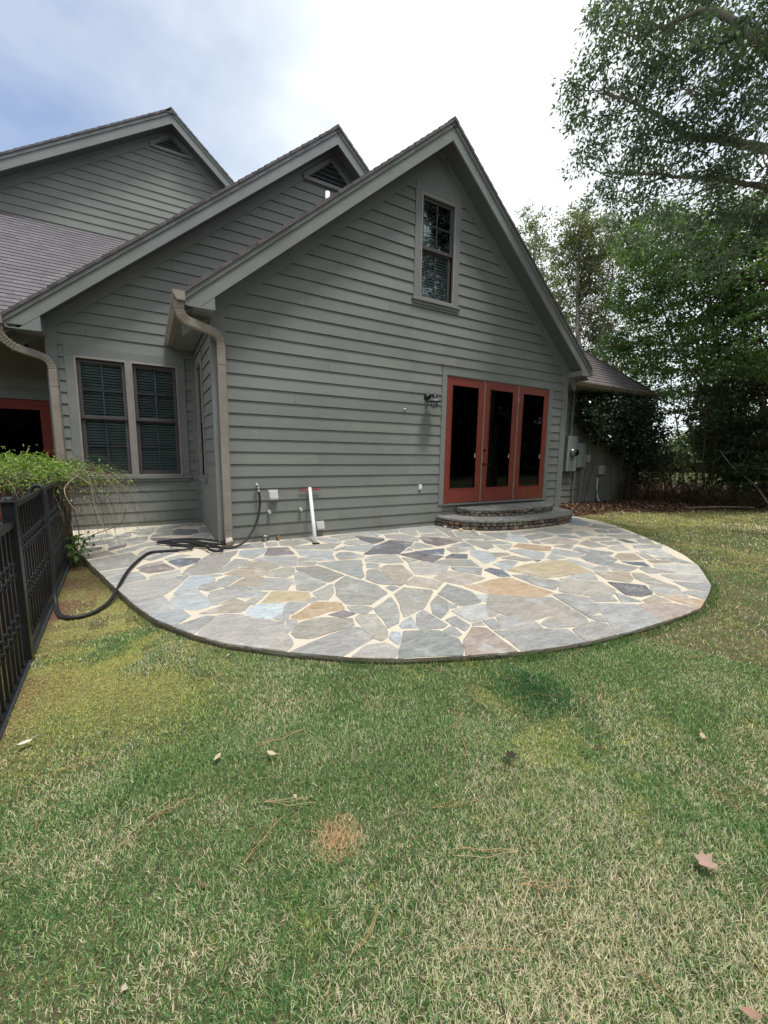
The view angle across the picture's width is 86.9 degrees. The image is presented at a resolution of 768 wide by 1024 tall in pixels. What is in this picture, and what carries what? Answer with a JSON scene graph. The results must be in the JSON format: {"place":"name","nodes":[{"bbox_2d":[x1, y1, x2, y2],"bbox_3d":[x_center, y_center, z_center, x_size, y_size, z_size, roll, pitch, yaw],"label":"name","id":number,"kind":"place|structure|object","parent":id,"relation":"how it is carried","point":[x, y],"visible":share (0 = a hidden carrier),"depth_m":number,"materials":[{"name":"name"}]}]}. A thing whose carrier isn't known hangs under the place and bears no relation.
{"place":"outdoors","nodes":[
{"label":"outdoors","id":0,"kind":"place"},
{"bbox_2d":[0,472,767,1023],"bbox_3d":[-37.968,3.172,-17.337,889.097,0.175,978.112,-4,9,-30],"label":"ground","id":1,"kind":"structure","parent":0,"point":[78,582],"depth_m":1.48,"materials":[{"name":"green plant"}]},
{"bbox_2d":[17,734,38,744],"bbox_3d":[-1.615,1.032,1.836,0.024,0.014,0.077,5,9,29],"label":"fallen leaf","id":2,"kind":"object","parent":1,"relation":"on","point":[24,742],"visible":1,"depth_m":1.83,"materials":[{"name":"beige plant"}]},
{"bbox_2d":[0,477,73,740],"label":"fence","id":3,"kind":"object","parent":1,"relation":"on","point":[26,605],"visible":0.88,"depth_m":2.57,"materials":[{"name":"black metal"}]},
{"bbox_2d":[0,444,165,566],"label":"arching shrub","id":4,"kind":"object","parent":1,"relation":"on","point":[11,481],"visible":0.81,"depth_m":4.53,"materials":[{"name":"green plant"}]},
{"bbox_2d":[267,750,279,754],"bbox_3d":[-0.471,1.025,1.728,0.070,0.014,0.022,3,8,14],"label":"fallen leaf","id":5,"kind":"object","parent":1,"relation":"on","point":[269,752],"visible":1,"depth_m":1.73,"materials":[{"name":"beige plant"}]},
{"bbox_2d":[0,107,659,545],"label":"house","id":6,"kind":"structure","parent":1,"relation":"on","point":[190,331],"depth_m":6.67,"materials":[{"name":"wood"}]},
{"bbox_2d":[0,398,54,520],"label":"door","id":7,"kind":"structure","parent":6,"relation":"in","point":[27,422],"depth_m":7.03,"materials":[{"name":"red paint"}]},
{"bbox_2d":[263,534,280,541],"bbox_3d":[-1.623,0.366,5.835,0.252,0.096,0.107,-4,9,-30],"label":"faucet","id":8,"kind":"object","parent":6,"relation":"attached to","point":[278,536],"visible":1,"depth_m":5.81,"materials":[{"name":"metal"}]},
{"bbox_2d":[267,489,278,499],"bbox_3d":[-1.574,-0.240,5.773,0.149,0.152,0.083,-4,9,-30],"label":"outlet cover","id":9,"kind":"object","parent":6,"relation":"attached to","point":[272,494],"visible":1,"depth_m":5.75,"materials":[{"name":"grey plastic"}]},
{"bbox_2d":[315,520,324,529],"bbox_3d":[-0.973,0.209,6.193,0.144,0.142,0.083,-4,9,-30],"label":"outlet cover","id":10,"kind":"object","parent":6,"relation":"attached to","point":[320,525],"visible":0.84,"depth_m":6.17,"materials":[{"name":"grey plastic"}]},
{"bbox_2d":[424,393,442,408],"bbox_3d":[0.830,-1.867,6.783,0.274,0.273,0.327,-4,9,-30],"label":"wall lamp","id":11,"kind":"object","parent":6,"relation":"attached to","point":[432,400],"visible":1,"depth_m":6.77,"materials":[{"name":"black metal"}]},
{"bbox_2d":[443,376,484,502],"bbox_3d":[1.455,-1.292,7.453,0.880,2.236,0.050,-4,9,-30],"label":"door","id":12,"kind":"structure","parent":6,"relation":"in","point":[465,397],"depth_m":7.45,"materials":[{"name":"red wood"}]},
{"bbox_2d":[480,381,517,500],"bbox_3d":[2.250,-1.340,7.875,0.864,2.236,0.111,-4,9,-30],"label":"door","id":13,"kind":"structure","parent":6,"relation":"in","point":[501,399],"depth_m":7.90,"materials":[{"name":"red wood"}]},
{"bbox_2d":[512,386,548,498],"bbox_3d":[3.003,-1.394,8.339,0.910,2.236,0.059,-4,9,-30],"label":"door","id":14,"kind":"structure","parent":6,"relation":"in","point":[533,402],"depth_m":8.35,"materials":[{"name":"red wood"}]},
{"bbox_2d":[562,391,578,503],"bbox_3d":[4.817,-1.560,10.281,0.500,2.950,0.292,-4,9,-30],"label":"electric meter","id":15,"kind":"object","parent":6,"relation":"attached to","point":[571,452],"visible":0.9,"depth_m":10.23,"materials":[{"name":"paint"}]},
{"bbox_2d":[576,443,585,502],"bbox_3d":[5.106,-0.958,10.624,0.432,1.670,0.150,-4,9,-30],"label":"breaker box","id":16,"kind":"object","parent":6,"relation":"attached to","point":[580,457],"visible":0.84,"depth_m":10.52,"materials":[{"name":"paint"}]},
{"bbox_2d":[584,455,590,467],"bbox_3d":[5.347,-1.340,10.743,0.250,0.360,0.090,-4,9,-30],"label":"utility box","id":17,"kind":"object","parent":6,"relation":"attached to","point":[588,457],"visible":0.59,"depth_m":10.70,"materials":[{"name":"grey plastic"}]},
{"bbox_2d":[596,465,604,500],"bbox_3d":[5.969,-0.757,11.168,0.257,1.056,0.136,-4,9,-30],"label":"cable box","id":18,"kind":"object","parent":6,"relation":"attached to","point":[600,469],"visible":0.87,"depth_m":11.11,"materials":[{"name":"grey plastic"}]},
{"bbox_2d":[571,386,681,504],"bbox_3d":[6.497,-1.769,10.986,3.914,3.161,1.458,-4,9,-30],"label":"ivy","id":19,"kind":"object","parent":6,"relation":"attached to","point":[636,410],"visible":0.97,"depth_m":10.77,"materials":[{"name":"green plant"}]},
{"bbox_2d":[6,636,767,1003],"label":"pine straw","id":20,"kind":"object","parent":1,"relation":"on","point":[434,806],"visible":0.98,"depth_m":1.47,"materials":[{"name":"brown plant"}]},
{"bbox_2d":[67,510,761,991],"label":"leaf crumbs","id":21,"kind":"object","parent":1,"relation":"on","point":[123,988],"visible":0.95,"depth_m":1.54,"materials":[{"name":"brown plant"}]},
{"bbox_2d":[505,750,519,758],"bbox_3d":[0.543,1.036,1.724,0.052,0.015,0.072,-4,9,-30],"label":"fallen leaf","id":22,"kind":"object","parent":1,"relation":"on","point":[510,754],"visible":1,"depth_m":1.74,"materials":[{"name":"brown plant"}]},
{"bbox_2d":[515,199,575,325],"bbox_3d":[7.609,-7.843,20.192,4.028,12.881,3.147,-4,9,-30],"label":"pale tree","id":23,"kind":"object","parent":1,"relation":"on","point":[543,244],"visible":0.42,"depth_m":18.86,"materials":[{"name":"green plant"}]},
{"bbox_2d":[541,199,664,376],"bbox_3d":[8.069,-5.915,15.439,4.488,10.282,3.348,1,8,3],"label":"grey green tree","id":24,"kind":"object","parent":1,"relation":"on","point":[575,243],"visible":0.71,"depth_m":14.80,"materials":[{"name":"green plant"}]},
{"bbox_2d":[549,0,767,287],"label":"oak tree","id":25,"kind":"object","parent":1,"relation":"on","point":[741,34],"visible":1,"depth_m":5.63,"materials":[{"name":"green plant"}]},
{"bbox_2d":[559,490,766,515],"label":"leaf litter","id":26,"kind":"object","parent":1,"relation":"on","point":[628,504],"visible":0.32,"depth_m":10.46,"materials":[{"name":"brown plant"}]},
{"bbox_2d":[688,506,753,507],"bbox_3d":[8.373,-0.112,10.027,1.770,0.067,0.092,0,8,-5],"label":"fallen branch","id":27,"kind":"object","parent":26,"relation":"on","point":[721,506],"visible":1,"depth_m":9.98,"materials":[{"name":"wood"}]},
{"bbox_2d":[613,460,713,504],"bbox_3d":[7.715,-0.846,11.308,2.623,1.418,1.618,6,9,30],"label":"twiggy bush","id":28,"kind":"object","parent":1,"relation":"on","point":[633,490],"visible":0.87,"depth_m":11.33,"materials":[{"name":"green plant"}]},
{"bbox_2d":[590,189,767,505],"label":"maple tree","id":29,"kind":"object","parent":1,"relation":"on","point":[730,297],"visible":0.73,"depth_m":9.76,"materials":[{"name":"green plant"}]},
{"bbox_2d":[649,351,722,505],"bbox_3d":[7.906,-2.340,11.153,2.449,4.272,1.156,6,10,34],"label":"crape myrtle","id":30,"kind":"object","parent":1,"relation":"on","point":[690,418],"visible":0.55,"depth_m":10.96,"materials":[{"name":"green plant"}]},
{"bbox_2d":[642,429,757,471],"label":"distant woods","id":31,"kind":"object","parent":1,"relation":"on","point":[675,448],"visible":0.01,"depth_m":36.53,"materials":[{"name":"green plant"}]},
{"bbox_2d":[651,445,767,510],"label":"bush","id":32,"kind":"object","parent":1,"relation":"on","point":[736,492],"visible":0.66,"depth_m":10.84,"materials":[{"name":"green plant"}]},
{"bbox_2d":[694,850,726,868],"bbox_3d":[1.028,1.105,1.284,0.077,0.019,0.072,-4,9,-30],"label":"fallen leaf","id":33,"kind":"object","parent":1,"relation":"on","point":[704,860],"visible":1,"depth_m":1.29,"materials":[{"name":"plant"}]},
{"bbox_2d":[657,329,767,503],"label":"thicket","id":34,"kind":"object","parent":1,"relation":"on","point":[690,440],"visible":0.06,"depth_m":12.54,"materials":[{"name":"green plant"}]},
{"bbox_2d":[665,356,767,507],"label":"dark tree","id":35,"kind":"object","parent":1,"relation":"on","point":[756,451],"visible":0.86,"depth_m":10.30,"materials":[{"name":"green plant"}]},
{"bbox_2d":[720,450,767,504],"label":"dead branch","id":36,"kind":"object","parent":1,"relation":"on","point":[761,493],"visible":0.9,"depth_m":10.16,"materials":[{"name":"wood"}]},
{"bbox_2d":[739,1006,767,1018],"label":"fallen leaf","id":37,"kind":"object","parent":1,"relation":"on","point":[752,1013],"visible":1,"depth_m":0.94,"materials":[{"name":"plant"}]},
{"bbox_2d":[0,0,767,441],"label":"sky","id":38,"kind":"structure","parent":0,"point":[255,81],"materials":[{"name":"white"}]},
{"bbox_2d":[73,516,710,664],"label":"patio","id":39,"kind":"structure","parent":0,"point":[420,593],"depth_m":3.83,"materials":[{"name":"grey stone"}]},
{"bbox_2d":[28,484,260,619],"bbox_3d":[-2.671,0.139,4.557,1.275,1.069,2.668,3,8,15],"label":"garden hose","id":40,"kind":"object","parent":39,"relation":"on","point":[192,543],"visible":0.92,"depth_m":3.71,"materials":[{"name":"rubber"}]},
{"bbox_2d":[299,487,320,542],"bbox_3d":[-0.999,0.069,5.895,0.331,0.831,0.510,-4,9,-30],"label":"leaning pipe","id":41,"kind":"object","parent":39,"relation":"on","point":[309,489],"visible":0.79,"depth_m":5.88,"materials":[{"name":"white plastic"}]},
{"bbox_2d":[435,502,572,530],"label":"stone steps","id":42,"kind":"structure","parent":39,"relation":"on","point":[514,516],"depth_m":7.31,"materials":[{"name":"grey stone"}]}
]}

